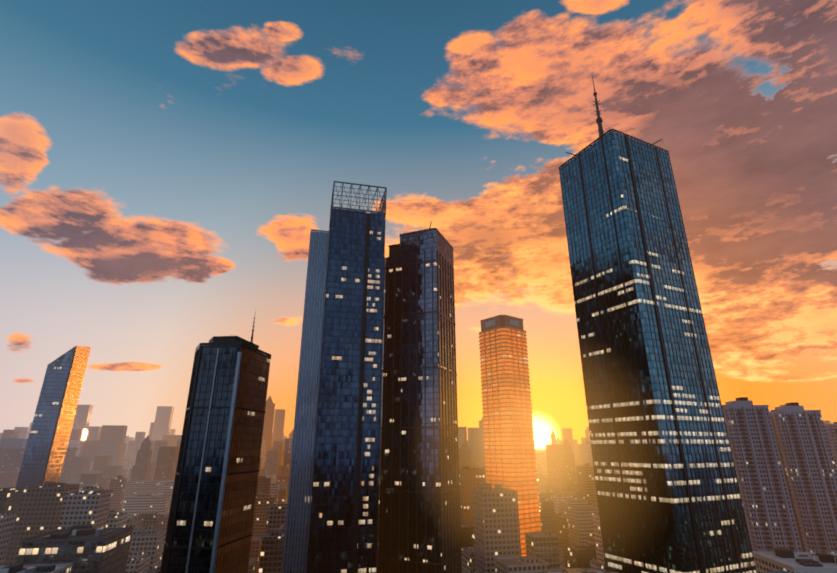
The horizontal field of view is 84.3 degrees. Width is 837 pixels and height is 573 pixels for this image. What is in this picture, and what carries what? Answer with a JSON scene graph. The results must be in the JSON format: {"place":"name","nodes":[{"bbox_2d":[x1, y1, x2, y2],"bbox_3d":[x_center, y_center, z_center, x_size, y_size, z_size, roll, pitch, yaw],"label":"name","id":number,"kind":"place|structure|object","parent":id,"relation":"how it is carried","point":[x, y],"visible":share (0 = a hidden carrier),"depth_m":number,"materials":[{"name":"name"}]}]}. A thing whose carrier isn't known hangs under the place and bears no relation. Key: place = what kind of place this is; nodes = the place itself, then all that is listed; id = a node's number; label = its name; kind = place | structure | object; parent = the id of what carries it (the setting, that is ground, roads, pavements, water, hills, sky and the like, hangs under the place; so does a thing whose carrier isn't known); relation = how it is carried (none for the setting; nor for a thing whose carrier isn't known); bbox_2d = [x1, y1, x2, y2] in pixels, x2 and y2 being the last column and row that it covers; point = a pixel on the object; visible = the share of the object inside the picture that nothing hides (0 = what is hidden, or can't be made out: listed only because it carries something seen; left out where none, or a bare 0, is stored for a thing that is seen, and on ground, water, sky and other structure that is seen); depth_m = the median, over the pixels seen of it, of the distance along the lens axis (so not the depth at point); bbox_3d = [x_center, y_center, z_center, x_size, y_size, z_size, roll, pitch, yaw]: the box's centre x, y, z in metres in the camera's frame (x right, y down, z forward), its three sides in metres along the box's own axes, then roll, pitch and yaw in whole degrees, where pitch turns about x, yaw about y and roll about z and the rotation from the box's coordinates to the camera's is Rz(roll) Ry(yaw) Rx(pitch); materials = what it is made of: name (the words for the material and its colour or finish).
{"place":"outdoors","nodes":[
{"label":"outdoors","id":0,"kind":"place"},
{"bbox_2d":[0,0,836,448],"label":"sky","id":1,"kind":"structure","parent":0,"point":[168,168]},
{"bbox_2d":[543,568,617,572],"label":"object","id":2,"kind":"structure","parent":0,"point":[585,570],"depth_m":219.11,"materials":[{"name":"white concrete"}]},
{"label":"ground","id":3,"kind":"structure","parent":0,"visible":0},
{"bbox_2d":[0,563,72,572],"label":"building","id":4,"kind":"structure","parent":3,"relation":"on","point":[37,568],"depth_m":213.37,"materials":[{"name":"white concrete"}]},
{"bbox_2d":[3,345,90,565],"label":"skyscraper","id":5,"kind":"structure","parent":3,"relation":"on","point":[48,439],"depth_m":448.73,"materials":[{"name":"blue glass"}]},
{"bbox_2d":[16,524,133,572],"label":"building","id":6,"kind":"structure","parent":3,"relation":"on","point":[84,548],"depth_m":241.40,"materials":[{"name":"grey concrete"}]},
{"bbox_2d":[160,309,270,572],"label":"skyscraper","id":7,"kind":"structure","parent":3,"relation":"on","point":[211,518],"depth_m":230.73,"materials":[{"name":"black glass"}]},
{"bbox_2d":[281,181,386,572],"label":"skyscraper","id":8,"kind":"structure","parent":3,"relation":"on","point":[331,525],"depth_m":280.53,"materials":[{"name":"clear glass"}]},
{"bbox_2d":[0,425,791,572],"bbox_3d":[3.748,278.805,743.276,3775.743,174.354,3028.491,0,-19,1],"label":"city","id":9,"kind":"object","parent":3,"relation":"on","point":[102,491],"visible":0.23,"depth_m":398.80},
{"bbox_2d":[0,396,831,490],"bbox_3d":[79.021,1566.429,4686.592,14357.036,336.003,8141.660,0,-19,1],"label":"city","id":10,"kind":"object","parent":3,"relation":"on","point":[558,455],"visible":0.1,"depth_m":939.42},
{"bbox_2d":[376,221,461,572],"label":"tower","id":11,"kind":"structure","parent":3,"relation":"on","point":[419,527],"depth_m":312.15,"materials":[{"name":"black glass"}]},
{"bbox_2d":[459,466,485,525],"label":"building","id":12,"kind":"structure","parent":3,"relation":"on","point":[470,478],"depth_m":459.19,"materials":[{"name":"white concrete"}]},
{"bbox_2d":[479,315,541,555],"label":"skyscraper","id":13,"kind":"structure","parent":3,"relation":"on","point":[509,447],"depth_m":415.39,"materials":[{"name":"orange glass"}]},
{"bbox_2d":[559,75,756,572],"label":"teal tower","id":14,"kind":"structure","parent":3,"relation":"on","point":[669,500],"depth_m":272.59,"materials":[{"name":"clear glass"}]},
{"bbox_2d":[722,397,803,554],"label":"apartment building","id":15,"kind":"structure","parent":3,"relation":"on","point":[767,507],"depth_m":360.44,"materials":[{"name":"grey concrete"}]},
{"bbox_2d":[752,548,836,572],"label":"building","id":16,"kind":"structure","parent":3,"relation":"on","point":[784,559],"depth_m":258.28,"materials":[{"name":"concrete"}]},
{"bbox_2d":[769,402,836,554],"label":"apartment building","id":17,"kind":"structure","parent":3,"relation":"on","point":[807,462],"depth_m":374.98,"materials":[{"name":"grey concrete"}]},
{"bbox_2d":[824,422,836,470],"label":"residential building","id":18,"kind":"structure","parent":3,"relation":"on","point":[831,431],"depth_m":445.89,"materials":[{"name":"grey concrete"}]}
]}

